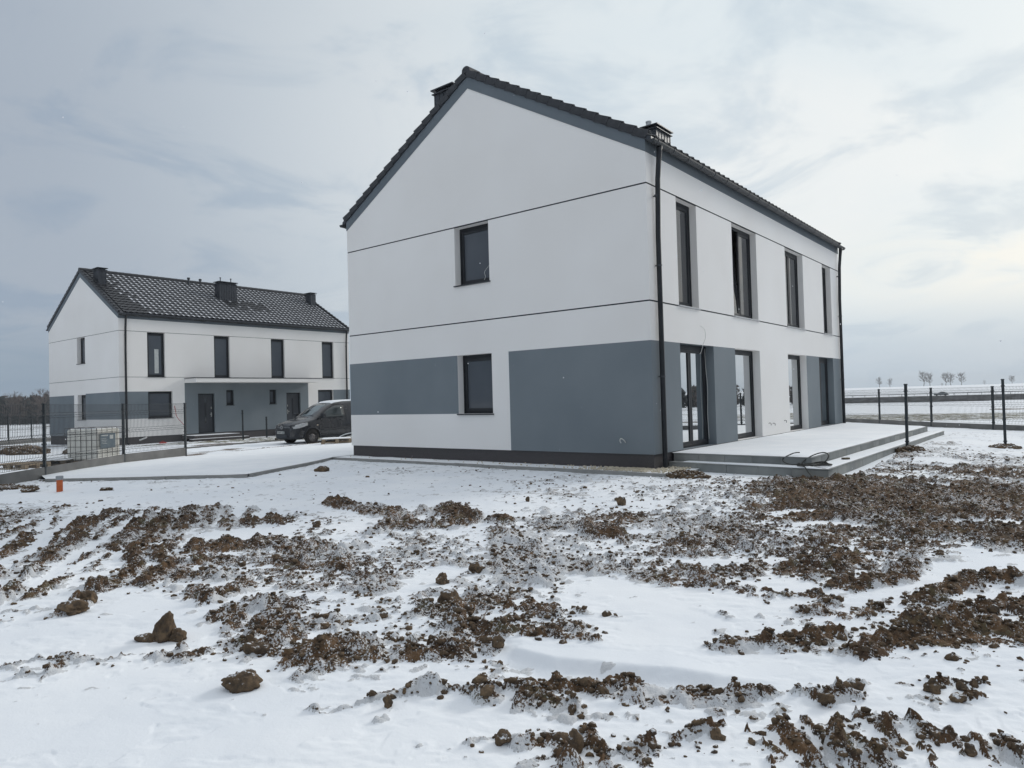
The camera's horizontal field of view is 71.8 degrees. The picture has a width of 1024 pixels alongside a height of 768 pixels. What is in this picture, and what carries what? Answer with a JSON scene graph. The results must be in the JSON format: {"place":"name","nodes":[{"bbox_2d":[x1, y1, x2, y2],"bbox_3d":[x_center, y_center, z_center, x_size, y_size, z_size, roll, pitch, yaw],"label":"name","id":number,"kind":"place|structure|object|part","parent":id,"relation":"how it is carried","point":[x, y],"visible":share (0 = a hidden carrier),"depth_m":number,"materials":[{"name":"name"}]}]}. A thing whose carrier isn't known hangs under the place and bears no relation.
{"place":"outdoors","nodes":[
{"label":"outdoors","id":0,"kind":"place"},
{"bbox_2d":[43,442,353,478],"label":"driveway","id":1,"kind":"structure","parent":0,"point":[243,462],"depth_m":19.00,"materials":[{"name":"white snow"}]},
{"bbox_2d":[322,437,351,442],"bbox_3d":[-7.219,2.291,29.107,1.200,0.181,0.800,-1,-1,-16],"label":"pallet","id":2,"kind":"object","parent":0,"point":[337,439],"visible":0.99,"depth_m":28.81,"materials":[{"name":"brown wood"}]},
{"bbox_2d":[0,383,1023,767],"bbox_3d":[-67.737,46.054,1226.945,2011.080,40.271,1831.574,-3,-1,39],"label":"ground","id":3,"kind":"structure","parent":0,"point":[138,705],"depth_m":5.09,"materials":[{"name":"white snow"}]},
{"bbox_2d":[0,390,22,425],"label":"bare tree","id":4,"kind":"object","parent":3,"relation":"on","point":[11,403],"visible":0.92,"depth_m":284.83,"materials":[{"name":"brown plant"}]},
{"bbox_2d":[0,483,25,489],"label":"soil mound","id":5,"kind":"object","parent":3,"relation":"on","point":[12,486],"visible":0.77,"depth_m":14.66,"materials":[{"name":"brown soil"}]},
{"bbox_2d":[7,394,29,424],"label":"bare tree","id":6,"kind":"object","parent":3,"relation":"on","point":[19,405],"visible":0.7,"depth_m":287.66,"materials":[{"name":"brown plant"}]},
{"bbox_2d":[0,394,49,424],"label":"distant wood","id":7,"kind":"object","parent":3,"relation":"on","point":[3,401],"visible":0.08,"depth_m":299.96,"materials":[{"name":"brown plant"}]},
{"bbox_2d":[0,411,49,424],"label":"distant scrub","id":8,"kind":"object","parent":3,"relation":"on","point":[14,421],"visible":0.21,"depth_m":298.31,"materials":[{"name":"brown plant"}]},
{"bbox_2d":[0,415,50,445],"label":"wire fence","id":9,"kind":"object","parent":3,"relation":"on","point":[14,440],"visible":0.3,"depth_m":46.83,"materials":[{"name":"metal"}]},
{"bbox_2d":[0,462,50,469],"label":"pallet","id":10,"kind":"object","parent":3,"relation":"on","point":[11,463],"visible":0.65,"depth_m":19.68,"materials":[{"name":"brown wood"}]},
{"bbox_2d":[1,444,50,454],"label":"rubble heap","id":11,"kind":"object","parent":3,"relation":"on","point":[32,450],"visible":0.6,"depth_m":30.31,"materials":[{"name":"soil"}]},
{"bbox_2d":[20,485,39,492],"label":"soil clod","id":12,"kind":"object","parent":3,"relation":"on","point":[28,488],"visible":0.94,"depth_m":13.93,"materials":[{"name":"brown soil"}]},
{"bbox_2d":[27,392,46,424],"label":"bare tree","id":13,"kind":"object","parent":3,"relation":"on","point":[35,397],"visible":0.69,"depth_m":289.59,"materials":[{"name":"brown plant"}]},
{"bbox_2d":[33,389,49,414],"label":"bare tree","id":14,"kind":"object","parent":3,"relation":"on","point":[40,405],"visible":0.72,"depth_m":285.75,"materials":[{"name":"brown plant"}]},
{"bbox_2d":[26,458,72,464],"bbox_3d":[-15.055,2.540,23.187,1.200,0.181,0.800,-2,-1,-3],"label":"pallet","id":15,"kind":"object","parent":3,"relation":"on","point":[63,460],"visible":0.46,"depth_m":22.87,"materials":[{"name":"brown wood"}]},
{"bbox_2d":[56,476,63,491],"bbox_3d":[-8.903,2.020,13.911,0.132,0.423,0.132,-3,-1,39],"label":"drain pipe","id":16,"kind":"object","parent":3,"relation":"on","point":[59,483],"visible":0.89,"depth_m":13.87,"materials":[{"name":"orange plastic"}]},
{"bbox_2d":[55,598,89,615],"bbox_3d":[-3.439,1.751,5.523,0.224,0.151,0.212,-3,-1,39],"label":"soil clod","id":17,"kind":"object","parent":3,"relation":"on","point":[73,606],"visible":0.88,"depth_m":5.47,"materials":[{"name":"brown soil"}]},
{"bbox_2d":[78,590,97,602],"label":"soil clod","id":18,"kind":"object","parent":3,"relation":"on","point":[89,595],"visible":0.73,"depth_m":5.79,"materials":[{"name":"brown soil"}]},
{"bbox_2d":[64,426,121,461],"bbox_3d":[-14.015,2.070,23.701,1.304,1.245,1.078,-2,-1,14],"label":"water tank","id":19,"kind":"object","parent":3,"relation":"on","point":[108,439],"visible":0.62,"depth_m":23.27,"materials":[{"name":"white plastic"}]},
{"bbox_2d":[0,403,186,483],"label":"wire fence","id":20,"kind":"object","parent":3,"relation":"on","point":[26,475],"visible":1,"depth_m":18.70,"materials":[{"name":"metal"}]},
{"bbox_2d":[99,487,112,490],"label":"soil clod","id":21,"kind":"object","parent":3,"relation":"on","point":[106,489],"visible":0.92,"depth_m":13.85,"materials":[{"name":"brown soil"}]},
{"bbox_2d":[134,611,176,642],"bbox_3d":[-2.456,1.711,4.870,0.282,0.314,0.166,-2,-1,11],"label":"soil clod","id":22,"kind":"object","parent":3,"relation":"on","point":[164,625],"visible":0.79,"depth_m":4.81,"materials":[{"name":"brown soil"}]},
{"bbox_2d":[168,628,186,642],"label":"soil clod","id":23,"kind":"object","parent":3,"relation":"on","point":[177,635],"visible":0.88,"depth_m":4.81,"materials":[{"name":"brown soil"}]},
{"bbox_2d":[46,267,349,444],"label":"semi detached house","id":24,"kind":"structure","parent":3,"relation":"on","point":[216,357],"depth_m":40.76,"materials":[{"name":"paint"}]},
{"bbox_2d":[76,338,84,364],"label":"window","id":25,"kind":"structure","parent":24,"relation":"in","point":[82,339],"depth_m":40.00,"materials":[{"name":"glass"}]},
{"bbox_2d":[82,395,85,419],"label":"window","id":26,"kind":"structure","parent":24,"relation":"in","point":[83,396],"depth_m":39.93,"materials":[{"name":"glass"}]},
{"bbox_2d":[147,332,163,376],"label":"window","id":27,"kind":"structure","parent":24,"relation":"in","point":[155,341],"depth_m":38.24,"materials":[{"name":"glass"}]},
{"bbox_2d":[148,391,171,418],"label":"window","id":28,"kind":"structure","parent":24,"relation":"in","point":[154,397],"depth_m":38.34,"materials":[{"name":"glass"}]},
{"bbox_2d":[198,394,213,432],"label":"front door","id":29,"kind":"structure","parent":24,"relation":"in","point":[205,402],"depth_m":40.32,"materials":[{"name":"metal"}]},
{"bbox_2d":[214,336,230,377],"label":"window","id":30,"kind":"structure","parent":24,"relation":"in","point":[221,355],"depth_m":41.18,"materials":[{"name":"glass"}]},
{"bbox_2d":[226,390,232,405],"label":"window","id":31,"kind":"structure","parent":24,"relation":"in","point":[229,393],"depth_m":41.49,"materials":[{"name":"glass"}]},
{"bbox_2d":[270,390,274,403],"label":"window","id":32,"kind":"structure","parent":24,"relation":"in","point":[272,392],"depth_m":43.72,"materials":[{"name":"glass"}]},
{"bbox_2d":[271,339,283,377],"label":"window","id":33,"kind":"structure","parent":24,"relation":"in","point":[277,364],"depth_m":44.07,"materials":[{"name":"glass"}]},
{"bbox_2d":[286,393,299,419],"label":"front door","id":34,"kind":"structure","parent":24,"relation":"in","point":[292,399],"depth_m":44.78,"materials":[{"name":"metal"}]},
{"bbox_2d":[318,390,331,402],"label":"window","id":35,"kind":"structure","parent":24,"relation":"in","point":[323,395],"depth_m":46.79,"materials":[{"name":"glass"}]},
{"bbox_2d":[322,342,332,377],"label":"window","id":36,"kind":"structure","parent":24,"relation":"in","point":[327,364],"depth_m":47.02,"materials":[{"name":"glass"}]},
{"bbox_2d":[183,440,283,448],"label":"yard kerb","id":37,"kind":"structure","parent":3,"relation":"on","point":[234,444],"depth_m":32.54,"materials":[{"name":"concrete"}]},
{"bbox_2d":[221,669,262,693],"bbox_3d":[-1.524,1.675,3.981,0.214,0.124,0.189,-3,-1,39],"label":"soil clod","id":38,"kind":"object","parent":3,"relation":"on","point":[247,680],"visible":0.98,"depth_m":3.93,"materials":[{"name":"brown soil"}]},
{"bbox_2d":[241,410,243,439],"bbox_3d":[-14.224,2.268,37.339,0.080,1.778,0.082,-3,-2,39],"label":"fence post","id":39,"kind":"object","parent":3,"relation":"on","point":[242,426],"visible":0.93,"depth_m":37.31,"materials":[{"name":"metal"}]},
{"bbox_2d":[245,634,255,641],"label":"soil clod","id":40,"kind":"object","parent":3,"relation":"on","point":[249,637],"visible":0.59,"depth_m":4.61,"materials":[{"name":"brown soil"}]},
{"bbox_2d":[242,641,270,654],"bbox_3d":[-1.634,1.681,4.498,0.178,0.085,0.115,-1,-1,-9],"label":"soil clod","id":41,"kind":"object","parent":3,"relation":"on","point":[251,647],"visible":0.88,"depth_m":4.48,"materials":[{"name":"brown soil"}]},
{"bbox_2d":[265,417,267,437],"bbox_3d":[-13.793,2.514,39.728,0.080,1.358,0.082,-3,-2,39],"label":"fence post","id":42,"kind":"object","parent":3,"relation":"on","point":[266,424],"visible":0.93,"depth_m":39.70,"materials":[{"name":"black metal"}]},
{"bbox_2d":[232,440,343,451],"bbox_3d":[-9.323,2.524,27.993,0.932,0.075,9.452,-2,-1,23],"label":"soil edge","id":43,"kind":"object","parent":3,"relation":"on","point":[288,445],"visible":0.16,"depth_m":28.86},
{"bbox_2d":[275,399,351,442],"bbox_3d":[-8.818,1.743,33.444,2.454,1.978,4.785,-3,-2,40],"label":"parked van","id":44,"kind":"object","parent":3,"relation":"on","point":[314,423],"visible":0.77,"depth_m":32.43,"materials":[{"name":"paint"}]},
{"bbox_3d":[-8.385,1.254,32.681,0.163,0.625,1.484,-3,-2,40],"label":"window frame","id":45,"kind":"part","parent":44,"relation":"part of","materials":[{"name":"black plastic"}]},
{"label":"side window","id":46,"kind":"part","parent":44,"relation":"part of","materials":[{"name":"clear glass"}]},
{"bbox_2d":[312,521,320,527],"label":"soil clod","id":47,"kind":"object","parent":3,"relation":"on","point":[316,524],"visible":0.88,"depth_m":9.03,"materials":[{"name":"brown soil"}]},
{"bbox_2d":[314,466,329,471],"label":"soil clod","id":48,"kind":"object","parent":3,"relation":"on","point":[322,469],"visible":0.94,"depth_m":16.40,"materials":[{"name":"brown soil"}]},
{"bbox_2d":[45,457,697,481],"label":"kerb","id":49,"kind":"structure","parent":3,"relation":"on","point":[607,472],"depth_m":15.72,"materials":[{"name":"concrete"}]},
{"bbox_2d":[383,696,392,708],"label":"soil clod","id":50,"kind":"object","parent":3,"relation":"on","point":[388,701],"visible":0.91,"depth_m":3.66,"materials":[{"name":"brown soil"}]},
{"bbox_2d":[427,635,436,644],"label":"soil clod","id":51,"kind":"object","parent":3,"relation":"on","point":[431,637],"visible":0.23,"depth_m":4.53,"materials":[{"name":"brown soil"}]},
{"bbox_2d":[435,572,448,584],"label":"soil clod","id":52,"kind":"object","parent":3,"relation":"on","point":[441,578],"visible":0.95,"depth_m":6.12,"materials":[{"name":"brown soil"}]},
{"bbox_2d":[437,589,461,603],"bbox_3d":[-0.486,1.685,5.545,0.193,0.157,0.177,-3,-1,39],"label":"soil clod","id":53,"kind":"object","parent":3,"relation":"on","point":[447,594],"visible":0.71,"depth_m":5.50,"materials":[{"name":"brown soil"}]},
{"bbox_2d":[471,652,476,657],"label":"soil clod","id":54,"kind":"object","parent":3,"relation":"on","point":[474,655],"visible":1,"depth_m":4.33,"materials":[{"name":"brown soil"}]},
{"bbox_2d":[468,562,482,572],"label":"soil clod","id":55,"kind":"object","parent":3,"relation":"on","point":[476,567],"visible":0.98,"depth_m":6.44,"materials":[{"name":"brown soil"}]},
{"bbox_2d":[492,634,504,648],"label":"soil clod","id":56,"kind":"object","parent":3,"relation":"on","point":[498,640],"visible":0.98,"depth_m":4.39,"materials":[{"name":"brown soil"}]},
{"bbox_2d":[494,728,510,745],"bbox_3d":[-0.042,1.626,3.244,0.079,0.080,0.059,-2,-1,-3],"label":"soil clod","id":57,"kind":"object","parent":3,"relation":"on","point":[502,735],"visible":0.97,"depth_m":3.23,"materials":[{"name":"brown soil"}]},
{"bbox_2d":[0,448,1023,767],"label":"soil crumbs","id":58,"kind":"object","parent":3,"relation":"on","point":[486,692],"visible":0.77,"depth_m":5.49,"materials":[{"name":"brown soil"}]},
{"bbox_2d":[339,455,696,472],"bbox_3d":[-0.549,1.890,17.244,10.520,0.015,1.430,-3,-1,39],"label":"gravel strip","id":59,"kind":"object","parent":3,"relation":"on","point":[471,462],"visible":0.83,"depth_m":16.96,"materials":[{"name":"grey gravel"}]},
{"bbox_2d":[568,703,576,713],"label":"soil clod","id":60,"kind":"object","parent":3,"relation":"on","point":[572,709],"visible":0.93,"depth_m":3.55,"materials":[{"name":"brown soil"}]},
{"bbox_2d":[568,728,583,753],"bbox_3d":[0.281,1.607,3.174,0.075,0.118,0.067,-1,-1,-22],"label":"soil clod","id":61,"kind":"object","parent":3,"relation":"on","point":[575,738],"visible":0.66,"depth_m":3.16,"materials":[{"name":"brown soil"}]},
{"bbox_2d":[339,66,845,468],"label":"semi detached house","id":62,"kind":"structure","parent":3,"relation":"on","point":[574,229],"depth_m":17.07,"materials":[{"name":"white paint"}]},
{"bbox_2d":[453,223,490,287],"bbox_3d":[-0.934,-3.204,17.579,1.190,1.498,0.315,-3,-1,39],"label":"window","id":63,"kind":"structure","parent":62,"relation":"in","point":[474,244],"depth_m":17.72,"materials":[{"name":"glass"}]},
{"bbox_2d":[457,354,493,414],"bbox_3d":[-0.845,0.014,17.513,1.190,1.498,0.315,-3,-1,39],"label":"window","id":64,"kind":"structure","parent":62,"relation":"in","point":[477,369],"depth_m":17.66,"materials":[{"name":"glass"}]},
{"bbox_2d":[676,202,700,309],"bbox_3d":[3.884,-2.911,15.990,0.280,2.421,1.110,-3,-1,39],"label":"window","id":65,"kind":"structure","parent":62,"relation":"in","point":[682,211],"depth_m":16.23,"materials":[{"name":"black glass"}]},
{"bbox_2d":[680,344,708,447],"bbox_3d":[4.094,0.275,16.301,0.070,2.344,1.826,-3,-1,39],"label":"patio door","id":66,"kind":"structure","parent":62,"relation":"in","point":[693,370],"depth_m":16.48,"materials":[{"name":"clear glass"}]},
{"bbox_2d":[704,349,708,431],"bbox_3d":[4.660,0.236,16.900,0.054,2.160,0.015,-1,-1,-6],"label":"wire","id":67,"kind":"object","parent":62,"relation":"attached to","point":[707,394],"visible":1,"depth_m":16.90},
{"bbox_2d":[735,350,754,438],"bbox_3d":[6.070,0.271,18.767,0.070,2.344,1.786,-3,-1,39],"label":"patio window","id":68,"kind":"structure","parent":62,"relation":"in","point":[743,359],"depth_m":19.01,"materials":[{"name":"clear glass"}]},
{"bbox_2d":[731,227,760,321],"bbox_3d":[6.025,-2.913,18.810,0.465,2.421,1.810,-3,-1,39],"label":"window","id":69,"kind":"structure","parent":62,"relation":"in","point":[742,299],"depth_m":19.07,"materials":[{"name":"glass"}]},
{"bbox_2d":[788,355,801,429],"bbox_3d":[8.700,0.265,22.048,0.070,2.344,1.836,-3,-1,39],"label":"patio window","id":70,"kind":"structure","parent":62,"relation":"in","point":[793,360],"depth_m":22.36,"materials":[{"name":"black glass"}]},
{"bbox_2d":[785,251,806,329],"bbox_3d":[8.721,-2.921,22.026,0.280,2.421,1.820,-3,-1,39],"label":"window","id":71,"kind":"structure","parent":62,"relation":"in","point":[791,276],"depth_m":22.35,"materials":[{"name":"black glass"}]},
{"bbox_2d":[819,358,828,424],"bbox_3d":[10.704,0.261,24.549,0.070,2.344,1.746,-3,-1,39],"label":"patio door","id":72,"kind":"structure","parent":62,"relation":"in","point":[823,374],"depth_m":24.91,"materials":[{"name":"black glass"}]},
{"bbox_2d":[822,268,833,335],"bbox_3d":[10.972,-2.926,24.835,0.280,2.421,1.120,-3,-1,39],"label":"window","id":73,"kind":"structure","parent":62,"relation":"in","point":[823,269],"depth_m":25.20,"materials":[{"name":"black glass"}]},
{"bbox_2d":[616,496,625,505],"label":"soil clod","id":74,"kind":"object","parent":3,"relation":"on","point":[620,501],"visible":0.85,"depth_m":10.18,"materials":[{"name":"brown soil"}]},
{"bbox_2d":[665,469,710,478],"bbox_3d":[3.312,1.742,13.339,0.924,0.252,0.560,-3,-1,39],"label":"soil mound","id":75,"kind":"object","parent":3,"relation":"on","point":[685,474],"visible":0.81,"depth_m":13.18,"materials":[{"name":"brown soil"}]},
{"bbox_2d":[710,727,720,739],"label":"soil clod","id":76,"kind":"object","parent":3,"relation":"on","point":[715,733],"visible":1,"depth_m":3.22,"materials":[{"name":"brown soil"}]},
{"bbox_2d":[711,688,722,695],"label":"soil clod","id":77,"kind":"object","parent":3,"relation":"on","point":[714,692],"visible":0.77,"depth_m":3.65,"materials":[{"name":"brown soil"}]},
{"bbox_2d":[669,423,943,477],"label":"terrace","id":78,"kind":"structure","parent":3,"relation":"on","point":[859,445],"depth_m":14.96,"materials":[{"name":"concrete"}]},
{"bbox_2d":[782,452,832,476],"bbox_3d":[5.535,1.470,12.905,0.700,0.443,1.113,-1,-1,-9],"label":"cable coil","id":79,"kind":"object","parent":78,"relation":"on","point":[821,463],"visible":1,"depth_m":12.92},
{"bbox_2d":[817,693,835,705],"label":"soil clod","id":80,"kind":"object","parent":3,"relation":"on","point":[824,699],"visible":1,"depth_m":3.54,"materials":[{"name":"brown soil"}]},
{"bbox_2d":[836,633,847,640],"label":"soil clod","id":81,"kind":"object","parent":3,"relation":"on","point":[843,636],"visible":1,"depth_m":4.45,"materials":[{"name":"brown soil"}]},
{"bbox_2d":[904,384,908,445],"bbox_3d":[9.279,0.855,16.620,0.080,1.718,0.082,-2,-1,39],"label":"fence post","id":82,"kind":"object","parent":3,"relation":"on","point":[906,417],"visible":0.93,"depth_m":16.60,"materials":[{"name":"metal"}]},
{"bbox_2d":[895,444,925,452],"bbox_3d":[9.340,1.581,16.544,0.610,0.344,0.601,-2,-1,10],"label":"soil mound","id":83,"kind":"object","parent":3,"relation":"on","point":[912,448],"visible":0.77,"depth_m":16.43,"materials":[{"name":"brown soil"}]},
{"bbox_2d":[919,371,929,385],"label":"bare tree","id":84,"kind":"object","parent":3,"relation":"on","point":[922,375],"visible":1,"depth_m":619.33,"materials":[{"name":"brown plant"}]},
{"bbox_2d":[923,677,941,694],"bbox_3d":[2.184,1.574,3.673,0.089,0.091,0.063,-3,-1,39],"label":"soil clod","id":85,"kind":"object","parent":3,"relation":"on","point":[932,685],"visible":0.98,"depth_m":3.66,"materials":[{"name":"brown soil"}]},
{"bbox_2d":[845,386,1023,430],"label":"wire fence","id":86,"kind":"object","parent":3,"relation":"on","point":[968,424],"visible":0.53,"depth_m":27.88,"materials":[{"name":"metal"}]},
{"bbox_2d":[942,373,950,381],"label":"bare tree","id":87,"kind":"object","parent":3,"relation":"on","point":[946,375],"visible":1,"depth_m":620.08,"materials":[{"name":"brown plant"}]},
{"bbox_2d":[949,692,966,702],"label":"soil clod","id":88,"kind":"object","parent":3,"relation":"on","point":[956,697],"visible":1,"depth_m":3.51,"materials":[{"name":"brown soil"}]},
{"bbox_2d":[955,372,965,384],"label":"bare tree","id":89,"kind":"object","parent":3,"relation":"on","point":[960,375],"visible":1,"depth_m":619.70,"materials":[{"name":"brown plant"}]},
{"bbox_2d":[956,681,968,690],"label":"soil clod","id":90,"kind":"object","parent":3,"relation":"on","point":[960,685],"visible":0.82,"depth_m":3.67,"materials":[{"name":"brown soil"}]},
{"bbox_2d":[964,742,977,756],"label":"soil clod","id":91,"kind":"object","parent":3,"relation":"on","point":[970,750],"visible":0.99,"depth_m":3.04,"materials":[{"name":"brown soil"}]},
{"bbox_2d":[972,681,978,687],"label":"soil clod","id":92,"kind":"object","parent":3,"relation":"on","point":[975,684],"visible":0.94,"depth_m":3.69,"materials":[{"name":"brown soil"}]},
{"bbox_2d":[1001,379,1006,443],"bbox_3d":[12.278,0.832,17.629,0.080,1.918,0.082,-3,-2,39],"label":"fence post","id":93,"kind":"object","parent":3,"relation":"on","point":[1003,411],"visible":0.93,"depth_m":17.61,"materials":[{"name":"metal"}]},
{"bbox_2d":[988,443,1021,448],"bbox_3d":[12.300,1.613,17.613,0.738,0.283,0.607,-3,-1,39],"label":"soil mound","id":94,"kind":"object","parent":3,"relation":"on","point":[1004,446],"visible":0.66,"depth_m":17.46,"materials":[{"name":"soil"}]},
{"bbox_2d":[0,0,1023,398],"label":"sky","id":95,"kind":"structure","parent":0,"point":[216,114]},
{"bbox_2d":[865,394,996,397],"bbox_3d":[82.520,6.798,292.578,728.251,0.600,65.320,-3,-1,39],"label":"road","id":96,"kind":"structure","parent":0,"point":[947,395],"depth_m":246.61,"materials":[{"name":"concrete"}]},
{"bbox_2d":[847,391,1022,396],"bbox_3d":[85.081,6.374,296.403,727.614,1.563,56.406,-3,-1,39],"label":"guard rail","id":97,"kind":"object","parent":96,"relation":"on","point":[932,393],"visible":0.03,"depth_m":253.09,"materials":[{"name":"grey metal"}]},
{"bbox_2d":[845,394,1023,402],"bbox_3d":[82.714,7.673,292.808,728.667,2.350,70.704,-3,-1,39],"label":"road embankment","id":98,"kind":"structure","parent":0,"point":[948,398],"depth_m":241.61,"materials":[{"name":"soil"}]}
]}

